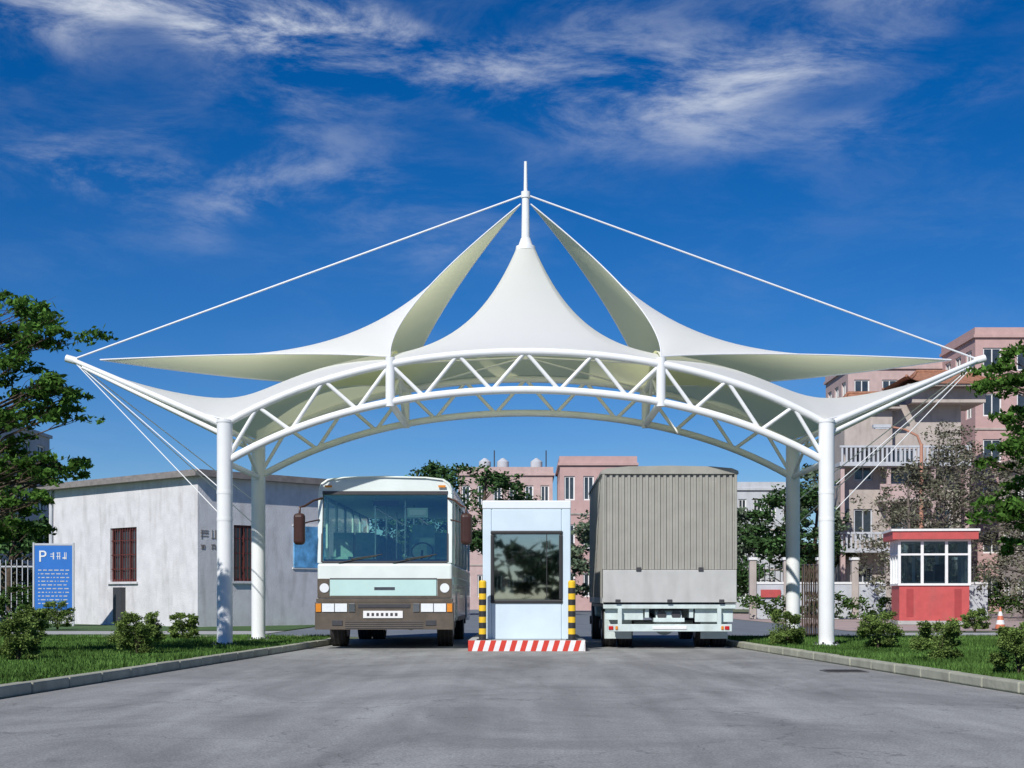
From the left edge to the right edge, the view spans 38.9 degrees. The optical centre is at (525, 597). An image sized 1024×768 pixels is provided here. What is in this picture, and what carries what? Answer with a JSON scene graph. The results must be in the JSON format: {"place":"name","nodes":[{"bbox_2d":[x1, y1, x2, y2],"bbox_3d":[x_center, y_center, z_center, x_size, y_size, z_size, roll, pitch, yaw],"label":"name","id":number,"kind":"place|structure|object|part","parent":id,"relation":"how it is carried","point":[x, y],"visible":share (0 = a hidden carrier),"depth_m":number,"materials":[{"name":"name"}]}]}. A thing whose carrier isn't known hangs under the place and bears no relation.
{"place":"outdoors","nodes":[
{"label":"outdoors","id":0,"kind":"place"},
{"bbox_2d":[0,427,52,610],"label":"grey apartment block","id":1,"kind":"structure","parent":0,"point":[42,444],"depth_m":92.86,"materials":[{"name":"white paint"}]},
{"bbox_2d":[0,633,330,683],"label":"lawn","id":2,"kind":"structure","parent":0,"point":[63,655],"depth_m":22.59,"materials":[{"name":"green plant"}]},
{"bbox_2d":[0,614,44,660],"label":"clipped shrub","id":3,"kind":"object","parent":2,"relation":"on","point":[10,647],"visible":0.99,"depth_m":20.27,"materials":[{"name":"green plant"}]},
{"bbox_2d":[12,604,52,635],"bbox_3d":[-10.974,0.541,32.314,0.920,0.765,0.898,0,0,0],"label":"clipped shrub","id":4,"kind":"object","parent":2,"relation":"on","point":[39,614],"visible":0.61,"depth_m":32.19,"materials":[{"name":"green plant"}]},
{"bbox_2d":[0,288,118,543],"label":"broadleaf tree","id":5,"kind":"object","parent":2,"relation":"on","point":[46,386],"visible":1,"depth_m":21.75,"materials":[{"name":"green plant"}]},
{"bbox_2d":[105,611,167,653],"bbox_3d":[-6.100,0.565,22.819,0.956,0.718,0.901,0,0,0],"label":"clipped shrub","id":6,"kind":"object","parent":2,"relation":"on","point":[145,632],"visible":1,"depth_m":22.69,"materials":[{"name":"green plant"}]},
{"bbox_2d":[167,612,199,638],"bbox_3d":[-7.293,0.619,31.012,0.705,0.610,0.790,0,0,0],"label":"clipped shrub","id":7,"kind":"object","parent":2,"relation":"on","point":[179,625],"visible":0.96,"depth_m":30.88,"materials":[{"name":"green plant"}]},
{"bbox_2d":[0,618,997,635],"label":"lawn","id":8,"kind":"structure","parent":0,"point":[85,627],"depth_m":45.56,"materials":[{"name":"green plant"}]},
{"bbox_2d":[0,581,32,618],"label":"hedge","id":9,"kind":"object","parent":8,"relation":"on","point":[22,605],"visible":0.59,"depth_m":56.12,"materials":[{"name":"green plant"}]},
{"bbox_2d":[0,560,32,620],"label":"iron railing fence","id":10,"kind":"object","parent":8,"relation":"on","point":[16,566],"visible":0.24,"depth_m":58.00,"materials":[{"name":"white metal"}]},
{"bbox_2d":[0,456,41,617],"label":"camphor tree","id":11,"kind":"object","parent":8,"relation":"on","point":[19,572],"visible":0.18,"depth_m":65.95,"materials":[{"name":"green plant"}]},
{"bbox_2d":[0,497,48,619],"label":"camphor tree","id":12,"kind":"object","parent":8,"relation":"on","point":[23,543],"visible":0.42,"depth_m":61.93,"materials":[{"name":"green plant"}]},
{"bbox_2d":[33,542,74,625],"bbox_3d":[-15.953,-0.435,49.030,1.360,2.830,0.100,0,0,-6],"label":"parking notice sign","id":13,"kind":"object","parent":8,"relation":"on","point":[54,571],"visible":0.85,"depth_m":49.00,"materials":[{"name":"blue metal"}]},
{"bbox_2d":[42,600,75,629],"bbox_3d":[-14.174,0.550,44.019,1.044,0.947,1.121,0,0,0],"label":"clipped shrub","id":14,"kind":"object","parent":8,"relation":"on","point":[58,617],"visible":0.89,"depth_m":43.85,"materials":[{"name":"green plant"}]},
{"bbox_2d":[49,476,319,626],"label":"walls","id":15,"kind":"structure","parent":8,"relation":"on","point":[176,564],"depth_m":50.31,"materials":[{"name":"white paint"}]},
{"bbox_2d":[50,490,125,621],"bbox_3d":[-15.954,-1.550,52.568,4.998,4.900,0.197,0,0,43],"label":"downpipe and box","id":16,"kind":"object","parent":15,"relation":"attached to","point":[119,600],"visible":0.7,"depth_m":50.95,"materials":[{"name":"plastic"}]},
{"bbox_2d":[107,525,250,583],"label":"window bars","id":17,"kind":"object","parent":15,"relation":"attached to","point":[135,568],"depth_m":50.71,"materials":[{"name":"brown metal"}]},
{"bbox_2d":[36,469,325,490],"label":"roof","id":18,"kind":"structure","parent":15,"relation":"on","point":[175,475],"depth_m":50.35,"materials":[{"name":"concrete"}]},
{"bbox_2d":[201,529,216,548],"bbox_3d":[-10.378,-1.925,48.503,0.013,0.650,1.140,0,0,42],"label":"wall lettering","id":19,"kind":"object","parent":15,"relation":"attached to","point":[212,545],"depth_m":48.30,"materials":[{"name":"metal"}]},
{"bbox_2d":[292,525,318,568],"bbox_3d":[-7.662,-1.775,51.454,0.047,1.550,1.500,0,0,42],"label":"wall poster","id":20,"kind":"object","parent":15,"relation":"attached to","point":[306,555],"depth_m":51.39,"materials":[{"name":"blue paper"}]},
{"bbox_2d":[13,631,997,635],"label":"footpath","id":21,"kind":"structure","parent":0,"point":[111,632],"depth_m":40.72,"materials":[{"name":"grey concrete"}]},
{"bbox_2d":[457,467,554,609],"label":"pink hall","id":22,"kind":"structure","parent":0,"point":[538,481],"depth_m":118.00,"materials":[{"name":"white paint"}]},
{"bbox_2d":[479,450,546,466],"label":"rooftop water tanks","id":23,"kind":"object","parent":22,"relation":"on","point":[503,462],"visible":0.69,"depth_m":120.59,"materials":[{"name":"plastic"}]},
{"bbox_2d":[0,637,1023,767],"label":"road","id":24,"kind":"structure","parent":0,"point":[429,702],"depth_m":12.33,"materials":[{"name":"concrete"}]},
{"bbox_2d":[294,476,471,645],"bbox_3d":[-2.720,-0.739,32.280,3.400,3.483,9.440,0,0,0],"label":"coach bus","id":25,"kind":"object","parent":24,"relation":"on","point":[371,585],"visible":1,"depth_m":28.12,"materials":[{"name":"white paint"}]},
{"bbox_3d":[-2.720,-1.360,32.500,2.540,1.380,8.920,0,0,0],"label":"window glass","id":26,"kind":"part","parent":25,"relation":"part of","materials":[{"name":"glass"}]},
{"bbox_2d":[588,466,738,646],"bbox_3d":[2.780,-0.768,31.780,2.660,3.543,7.660,0,0,0],"label":"cargo truck","id":27,"kind":"object","parent":24,"relation":"on","point":[663,548],"visible":0.99,"depth_m":28.01,"materials":[{"name":"metal"}]},
{"bbox_2d":[820,669,868,672],"bbox_3d":[4.275,0.989,19.475,0.550,0.018,0.550,0,0,0],"label":"drain grating","id":28,"kind":"object","parent":24,"relation":"on","point":[843,671],"visible":1,"depth_m":19.28,"materials":[{"name":"metal"}]},
{"bbox_2d":[1,609,1022,698],"bbox_3d":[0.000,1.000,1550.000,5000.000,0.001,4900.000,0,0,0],"label":"ground","id":29,"kind":"structure","parent":0,"point":[740,611],"depth_m":42.42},
{"bbox_2d":[0,636,331,698],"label":"kerb","id":30,"kind":"structure","parent":29,"relation":"on","point":[13,689],"depth_m":18.26,"materials":[{"name":"concrete"}]},
{"bbox_2d":[65,161,986,645],"bbox_3d":[0.000,-3.810,28.700,18.219,9.620,3.877,0,0,0],"label":"tensile canopy","id":31,"kind":"object","parent":29,"relation":"on","point":[527,325],"visible":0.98,"depth_m":28.43,"materials":[{"name":"white fabric"}]},
{"bbox_2d":[384,531,817,581],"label":"distant tree line","id":32,"kind":"object","parent":29,"relation":"on","point":[408,552],"depth_m":204.99,"materials":[{"name":"green plant"}]},
{"bbox_2d":[737,507,776,601],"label":"camphor tree","id":33,"kind":"object","parent":29,"relation":"on","point":[742,548],"visible":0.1,"depth_m":88.79,"materials":[{"name":"green plant"}]},
{"bbox_2d":[778,463,857,569],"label":"camphor tree","id":34,"kind":"object","parent":29,"relation":"on","point":[813,475],"visible":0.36,"depth_m":91.39,"materials":[{"name":"green plant"}]},
{"bbox_2d":[725,636,1023,694],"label":"kerb","id":35,"kind":"structure","parent":29,"relation":"on","point":[991,682],"depth_m":18.81,"materials":[{"name":"concrete"}]},
{"bbox_2d":[733,614,1023,630],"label":"paved yard","id":36,"kind":"structure","parent":29,"relation":"on","point":[852,624],"depth_m":57.10,"materials":[{"name":"grey concrete"}]},
{"bbox_2d":[737,482,845,596],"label":"camphor tree","id":37,"kind":"object","parent":36,"relation":"on","point":[767,544],"visible":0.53,"depth_m":85.40,"materials":[{"name":"green plant"}]},
{"bbox_2d":[737,590,891,618],"bbox_3d":[13.180,0.308,64.545,7.410,1.370,1.842,0,0,0],"label":"hedge","id":38,"kind":"object","parent":36,"relation":"on","point":[848,603],"visible":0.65,"depth_m":64.48,"materials":[{"name":"green plant"}]},
{"bbox_2d":[748,557,987,618],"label":"boundary wall","id":39,"kind":"structure","parent":36,"relation":"on","point":[769,590],"depth_m":66.08,"materials":[{"name":"white paint"}]},
{"bbox_2d":[872,424,923,549],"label":"street lamp","id":40,"kind":"object","parent":36,"relation":"on","point":[881,426],"visible":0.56,"depth_m":69.92,"materials":[{"name":"metal"}]},
{"bbox_2d":[849,461,990,603],"bbox_3d":[16.642,-2.397,61.924,5.747,6.809,4.969,0,0,0],"label":"sparse tree","id":41,"kind":"object","parent":36,"relation":"on","point":[926,486],"visible":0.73,"depth_m":61.95,"materials":[{"name":"grey plant"}]},
{"bbox_2d":[882,528,979,624],"bbox_3d":[14.723,-0.730,52.861,3.090,3.420,2.540,0,0,6],"label":"guard kiosk","id":42,"kind":"object","parent":36,"relation":"on","point":[941,597],"visible":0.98,"depth_m":51.95,"materials":[{"name":"red paint"}]},
{"bbox_2d":[868,443,1001,591],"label":"sparse tree","id":43,"kind":"object","parent":36,"relation":"on","point":[944,470],"visible":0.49,"depth_m":65.91,"materials":[{"name":"grey plant"}]},
{"bbox_2d":[880,430,994,571],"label":"sparse tree","id":44,"kind":"object","parent":36,"relation":"on","point":[957,500],"visible":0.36,"depth_m":71.81,"materials":[{"name":"grey plant"}]},
{"bbox_2d":[876,570,1023,616],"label":"hedge","id":45,"kind":"object","parent":36,"relation":"on","point":[1003,602],"visible":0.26,"depth_m":68.80,"materials":[{"name":"green plant"}]},
{"bbox_2d":[904,420,1005,574],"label":"sparse tree","id":46,"kind":"object","parent":36,"relation":"on","point":[985,541],"visible":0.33,"depth_m":76.00,"materials":[{"name":"grey plant"}]},
{"bbox_2d":[963,439,1023,617],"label":"sparse tree","id":47,"kind":"object","parent":36,"relation":"on","point":[998,559],"visible":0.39,"depth_m":67.78,"materials":[{"name":"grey plant"}]},
{"bbox_2d":[992,607,1004,629],"bbox_3d":[14.400,0.644,44.000,0.400,0.688,0.400,0,0,0],"label":"traffic cone","id":48,"kind":"object","parent":36,"relation":"on","point":[1000,621],"visible":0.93,"depth_m":43.93,"materials":[{"name":"orange plastic"}]},
{"bbox_2d":[975,451,1023,599],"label":"sparse tree","id":49,"kind":"object","parent":36,"relation":"on","point":[1020,584],"visible":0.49,"depth_m":60.16,"materials":[{"name":"grey plant"}]},
{"bbox_2d":[985,423,1023,564],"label":"sparse tree","id":50,"kind":"object","parent":36,"relation":"on","point":[1011,495],"visible":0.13,"depth_m":74.92,"materials":[{"name":"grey plant"}]},
{"bbox_2d":[997,460,1023,613],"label":"beige house","id":51,"kind":"structure","parent":36,"relation":"on","point":[1008,574],"depth_m":89.57,"materials":[{"name":"white paint"}]},
{"bbox_2d":[1005,530,1023,569],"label":"sparse tree","id":52,"kind":"object","parent":36,"relation":"on","point":[1022,554],"visible":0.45,"depth_m":64.58,"materials":[{"name":"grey plant"}]},
{"bbox_2d":[834,370,1005,581],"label":"balcony villa","id":53,"kind":"object","parent":29,"relation":"on","point":[950,406],"visible":0.36,"depth_m":92.00,"materials":[{"name":"paint"}]},
{"bbox_2d":[960,607,991,632],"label":"clipped shrub","id":54,"kind":"object","parent":29,"relation":"on","point":[979,614],"visible":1,"depth_m":40.87,"materials":[{"name":"green plant"}]},
{"bbox_2d":[0,0,1023,561],"label":"sky","id":55,"kind":"structure","parent":0,"point":[163,162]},
{"bbox_2d":[468,634,584,650],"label":"traffic island","id":56,"kind":"structure","parent":0,"point":[474,644],"depth_m":26.75,"materials":[{"name":"white paint"}]},
{"bbox_2d":[477,580,488,639],"bbox_3d":[-0.800,0.240,27.000,0.220,1.110,0.220,0,0,0],"label":"striped bollard","id":57,"kind":"object","parent":56,"relation":"on","point":[482,609],"visible":1,"depth_m":26.94,"materials":[{"name":"yellow metal"}]},
{"bbox_2d":[482,501,570,638],"bbox_3d":[0.020,-0.515,28.540,1.670,2.620,2.440,0,0,0],"label":"toll booth","id":58,"kind":"object","parent":56,"relation":"on","point":[526,561],"visible":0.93,"depth_m":27.35,"materials":[{"name":"white paint"}]},
{"bbox_2d":[491,531,562,602],"bbox_3d":[0.020,-0.570,27.350,1.360,1.370,0.060,0,0,0],"label":"window","id":59,"kind":"structure","parent":58,"relation":"in","point":[492,532],"depth_m":27.32,"materials":[{"name":"black paint"}]},
{"bbox_2d":[494,534,559,599],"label":"window panes","id":60,"kind":"structure","parent":58,"relation":"in","point":[526,566],"depth_m":27.35,"materials":[{"name":"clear glass"}]},
{"bbox_2d":[566,580,577,639],"bbox_3d":[0.860,0.240,27.000,0.220,1.110,0.220,0,0,0],"label":"striped bollard","id":61,"kind":"object","parent":56,"relation":"on","point":[571,609],"visible":1,"depth_m":26.94,"materials":[{"name":"yellow metal"}]},
{"bbox_2d":[267,610,889,636],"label":"road","id":62,"kind":"structure","parent":0,"point":[739,627],"depth_m":42.25,"materials":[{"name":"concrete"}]},
{"bbox_2d":[369,460,476,558],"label":"camphor tree","id":63,"kind":"object","parent":62,"relation":"on","point":[433,467],"visible":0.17,"depth_m":79.23,"materials":[{"name":"green plant"}]},
{"bbox_2d":[426,462,542,579],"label":"camphor tree","id":64,"kind":"object","parent":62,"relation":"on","point":[500,480],"visible":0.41,"depth_m":77.60,"materials":[{"name":"green plant"}]},
{"bbox_2d":[571,509,589,592],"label":"camphor tree","id":65,"kind":"object","parent":62,"relation":"on","point":[582,531],"visible":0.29,"depth_m":95.43,"materials":[{"name":"green plant"}]},
{"bbox_2d":[571,543,589,598],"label":"camphor tree","id":66,"kind":"object","parent":62,"relation":"on","point":[584,594],"visible":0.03,"depth_m":97.83,"materials":[{"name":"green plant"}]},
{"bbox_2d":[555,456,638,609],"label":"pink hall","id":67,"kind":"structure","parent":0,"point":[576,476],"depth_m":110.00,"materials":[{"name":"paint"}]},
{"bbox_2d":[725,482,785,608],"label":"pale office block","id":68,"kind":"structure","parent":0,"point":[747,492],"depth_m":122.00,"materials":[{"name":"white paint"}]},
{"bbox_2d":[802,564,818,635],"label":"retractable gate","id":69,"kind":"structure","parent":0,"point":[808,601],"depth_m":35.59,"materials":[{"name":"brown metal"}]},
{"bbox_2d":[728,634,1023,680],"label":"lawn","id":70,"kind":"structure","parent":0,"point":[978,649],"depth_m":23.11,"materials":[{"name":"green plant"}]},
{"bbox_2d":[767,608,806,645],"bbox_3d":[4.757,0.552,26.400,0.757,0.744,0.772,0,0,0],"label":"clipped shrub","id":71,"kind":"object","parent":70,"relation":"on","point":[785,634],"visible":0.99,"depth_m":26.29,"materials":[{"name":"green plant"}]},
{"bbox_2d":[855,609,907,647],"bbox_3d":[6.242,0.567,25.486,0.914,0.713,0.896,0,0,0],"label":"clipped shrub","id":72,"kind":"object","parent":70,"relation":"on","point":[875,626],"visible":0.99,"depth_m":25.40,"materials":[{"name":"green plant"}]},
{"bbox_2d":[908,617,965,660],"bbox_3d":[5.786,0.596,20.430,0.810,0.656,0.810,0,0,35],"label":"clipped shrub","id":73,"kind":"object","parent":70,"relation":"on","point":[926,639],"visible":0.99,"depth_m":20.30,"materials":[{"name":"green plant"}]},
{"bbox_2d":[961,339,1023,556],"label":"broadleaf tree","id":74,"kind":"object","parent":70,"relation":"on","point":[1009,509],"visible":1,"depth_m":23.02,"materials":[{"name":"green plant"}]},
{"bbox_2d":[986,622,1023,673],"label":"clipped shrub","id":75,"kind":"object","parent":70,"relation":"on","point":[1009,638],"visible":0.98,"depth_m":16.43,"materials":[{"name":"green plant"}]},
{"bbox_2d":[823,362,942,397],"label":"pink office building","id":76,"kind":"structure","parent":0,"point":[837,386],"depth_m":108.00,"materials":[{"name":"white paint"}]},
{"bbox_2d":[939,327,1023,611],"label":"pink apartment building","id":77,"kind":"structure","parent":0,"point":[989,343],"depth_m":100.00,"materials":[{"name":"paint"}]}
]}

